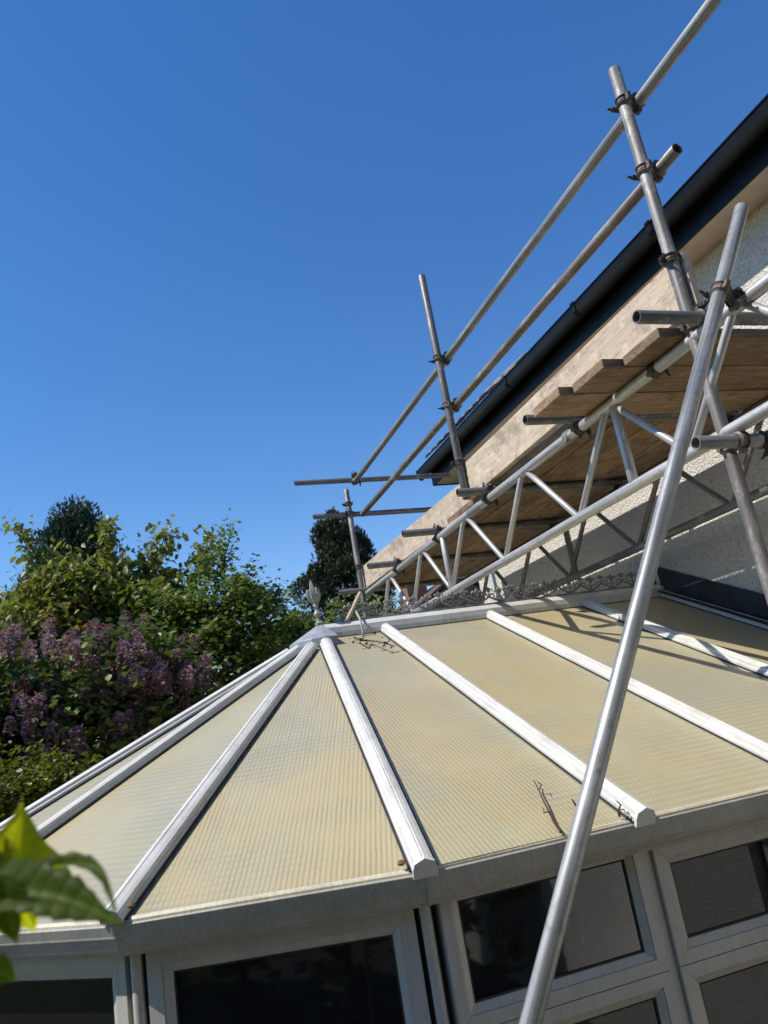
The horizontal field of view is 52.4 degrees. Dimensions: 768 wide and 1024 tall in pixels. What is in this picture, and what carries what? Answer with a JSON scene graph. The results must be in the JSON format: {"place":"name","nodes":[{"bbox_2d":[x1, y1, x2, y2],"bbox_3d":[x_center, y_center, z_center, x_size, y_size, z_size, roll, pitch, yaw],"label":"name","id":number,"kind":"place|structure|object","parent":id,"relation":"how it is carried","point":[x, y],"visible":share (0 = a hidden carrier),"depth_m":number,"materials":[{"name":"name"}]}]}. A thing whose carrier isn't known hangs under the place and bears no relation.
{"place":"outdoors","nodes":[
{"label":"outdoors","id":0,"kind":"place"},
{"bbox_2d":[2,494,129,780],"bbox_3d":[-5.492,3.401,13.701,4.862,7.698,4.558,-12,-16,7],"label":"conifer tree","id":1,"kind":"object","parent":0,"point":[74,525],"visible":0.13,"depth_m":14.13,"materials":[{"name":"green plant"}]},
{"bbox_2d":[0,510,222,747],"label":"cherry tree","id":2,"kind":"object","parent":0,"point":[66,592],"visible":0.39,"depth_m":7.95,"materials":[{"name":"green plant"}]},
{"bbox_2d":[229,593,405,673],"bbox_3d":[-0.601,3.285,10.323,2.794,4.534,1.627,-4,-17,-19],"label":"green shrub","id":3,"kind":"object","parent":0,"point":[302,628],"visible":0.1,"depth_m":10.56,"materials":[{"name":"green plant"}]},
{"bbox_2d":[291,505,397,632],"bbox_3d":[-0.438,3.022,13.162,2.337,6.490,2.195,-10,-16,3],"label":"conifer tree","id":4,"kind":"object","parent":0,"point":[330,571],"visible":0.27,"depth_m":13.42,"materials":[{"name":"green plant"}]},
{"bbox_2d":[0,0,767,716],"label":"sky","id":5,"kind":"structure","parent":0,"point":[221,220],"materials":[{"name":"blue"}]},
{"bbox_2d":[397,859,404,865],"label":"leaf litter","id":6,"kind":"object","parent":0,"point":[401,862],"visible":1,"depth_m":2.11,"materials":[{"name":"brown plant"}]},
{"bbox_2d":[392,576,481,613],"bbox_3d":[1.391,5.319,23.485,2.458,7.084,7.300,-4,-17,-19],"label":"ridge cresting","id":7,"kind":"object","parent":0,"point":[423,591],"depth_m":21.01,"materials":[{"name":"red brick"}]},
{"bbox_2d":[416,94,767,624],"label":"house","id":8,"kind":"structure","parent":0,"point":[712,561],"depth_m":4.75,"materials":[{"name":"beige paint"}]},
{"label":"patio","id":9,"kind":"structure","parent":0,"visible":0},
{"bbox_2d":[0,735,103,822],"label":"shrub","id":10,"kind":"object","parent":9,"relation":"on","point":[34,782],"visible":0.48,"depth_m":4.81,"materials":[{"name":"green plant"}]},
{"bbox_2d":[0,801,130,984],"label":"leafy branch","id":11,"kind":"object","parent":9,"relation":"on","point":[38,879],"visible":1,"depth_m":0.65,"materials":[{"name":"green plant"}]},
{"bbox_2d":[0,610,239,814],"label":"lilac bush","id":12,"kind":"object","parent":9,"relation":"on","point":[84,709],"visible":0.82,"depth_m":5.96,"materials":[{"name":"purple plant"}]},
{"bbox_2d":[123,508,315,694],"bbox_3d":[-1.599,2.394,7.491,2.210,5.018,1.624,-4,-17,-19],"label":"green shrub","id":13,"kind":"object","parent":9,"relation":"on","point":[241,603],"visible":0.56,"depth_m":7.76,"materials":[{"name":"green plant"}]},
{"bbox_2d":[0,571,767,1023],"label":"conservatory","id":14,"kind":"object","parent":9,"relation":"on","point":[250,839],"visible":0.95,"depth_m":2.42,"materials":[{"name":"white plastic"}]},
{"bbox_2d":[0,956,133,1023],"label":"window","id":15,"kind":"structure","parent":14,"relation":"in","point":[95,990],"depth_m":2.27,"materials":[{"name":"plastic"}]},
{"bbox_2d":[127,902,135,907],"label":"leaf litter","id":16,"kind":"object","parent":14,"relation":"on","point":[131,904],"visible":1,"depth_m":1.97,"materials":[{"name":"brown plant"}]},
{"bbox_2d":[145,909,431,1023],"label":"window","id":17,"kind":"structure","parent":14,"relation":"in","point":[368,969],"depth_m":2.15,"materials":[{"name":"plastic"}]},
{"bbox_2d":[344,591,361,622],"bbox_3d":[-0.178,0.551,4.492,0.162,0.191,0.023,5,-21,-41],"label":"cane","id":18,"kind":"object","parent":14,"relation":"on","point":[352,609],"visible":1,"depth_m":4.48,"materials":[{"name":"brown wood"}]},
{"bbox_2d":[354,609,363,634],"bbox_3d":[-0.143,0.619,4.435,0.020,0.183,0.129,-6,-16,-14],"label":"rope","id":19,"kind":"object","parent":14,"relation":"hanging from","point":[355,610],"visible":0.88,"depth_m":4.38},
{"bbox_2d":[349,632,401,647],"bbox_3d":[-0.051,0.684,4.141,0.221,0.126,0.264,-4,-17,-19],"label":"twig","id":20,"kind":"object","parent":14,"relation":"on","point":[366,640],"visible":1,"depth_m":4.12,"materials":[{"name":"brown wood"}]},
{"bbox_2d":[533,780,561,832],"bbox_3d":[0.492,0.897,2.388,0.033,0.134,0.264,-10,-16,0],"label":"twig","id":21,"kind":"object","parent":14,"relation":"on","point":[554,822],"visible":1,"depth_m":2.35,"materials":[{"name":"brown wood"}]},
{"bbox_2d":[500,970,682,1023],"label":"window","id":22,"kind":"structure","parent":14,"relation":"in","point":[652,999],"depth_m":2.23,"materials":[{"name":"plastic"}]},
{"bbox_2d":[617,801,625,816],"bbox_3d":[0.706,0.882,2.324,0.022,0.047,0.026,-4,-17,-19],"label":"twig","id":23,"kind":"object","parent":14,"relation":"on","point":[618,811],"visible":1,"depth_m":2.32,"materials":[{"name":"brown wood"}]},
{"bbox_2d":[677,939,767,1023],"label":"window","id":24,"kind":"structure","parent":14,"relation":"in","point":[730,987],"depth_m":2.34,"materials":[{"name":"plastic"}]},
{"bbox_2d":[294,0,767,1023],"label":"scaffold","id":25,"kind":"object","parent":9,"relation":"on","point":[728,436],"visible":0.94,"depth_m":3.09,"materials":[{"name":"metal"}]},
{"bbox_2d":[370,422,612,586],"bbox_3d":[0.497,0.097,5.393,0.225,0.038,3.700,-4,-17,-19],"label":"scaffold board","id":26,"kind":"object","parent":25,"relation":"on","point":[567,450],"visible":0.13,"depth_m":4.37,"materials":[{"name":"brown wood"}]},
{"bbox_2d":[361,484,479,586],"bbox_3d":[0.209,0.219,5.932,0.038,0.200,2.520,-4,-16,-20],"label":"toe board","id":27,"kind":"object","parent":26,"relation":"on","point":[441,511],"visible":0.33,"depth_m":5.81,"materials":[{"name":"brown wood"}]},
{"bbox_2d":[397,421,652,583],"bbox_3d":[0.739,0.061,5.411,0.225,0.038,3.690,-4,-17,-19],"label":"scaffold board","id":28,"kind":"object","parent":25,"relation":"on","point":[572,464],"visible":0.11,"depth_m":4.63,"materials":[{"name":"brown wood"}]},
{"bbox_2d":[419,420,677,581],"bbox_3d":[0.931,0.067,5.548,0.225,0.038,3.650,-4,-17,-19],"label":"scaffold board","id":29,"kind":"object","parent":25,"relation":"on","point":[639,441],"visible":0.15,"depth_m":4.87,"materials":[{"name":"brown wood"}]},
{"bbox_2d":[464,252,703,499],"bbox_3d":[0.832,-0.525,3.895,0.036,0.222,2.190,-4,-17,-19],"label":"toe board","id":30,"kind":"object","parent":25,"relation":"attached to","point":[508,444],"visible":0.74,"depth_m":3.59,"materials":[{"name":"brown wood"}]},
{"bbox_2d":[445,418,727,577],"bbox_3d":[1.196,0.026,5.565,0.225,0.038,3.640,-4,-17,-19],"label":"scaffold board","id":31,"kind":"object","parent":25,"relation":"on","point":[653,454],"visible":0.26,"depth_m":5.13,"materials":[{"name":"brown wood"}]},
{"bbox_2d":[533,387,767,416],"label":"scaffold board","id":32,"kind":"object","parent":25,"relation":"on","point":[561,401],"visible":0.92,"depth_m":3.45,"materials":[{"name":"brown wood"}]},
{"bbox_2d":[572,359,767,392],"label":"scaffold board","id":33,"kind":"object","parent":25,"relation":"on","point":[609,375],"visible":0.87,"depth_m":3.25,"materials":[{"name":"brown wood"}]},
{"bbox_2d":[623,328,767,365],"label":"scaffold board","id":34,"kind":"object","parent":25,"relation":"on","point":[747,346],"visible":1,"depth_m":3.02,"materials":[{"name":"brown wood"}]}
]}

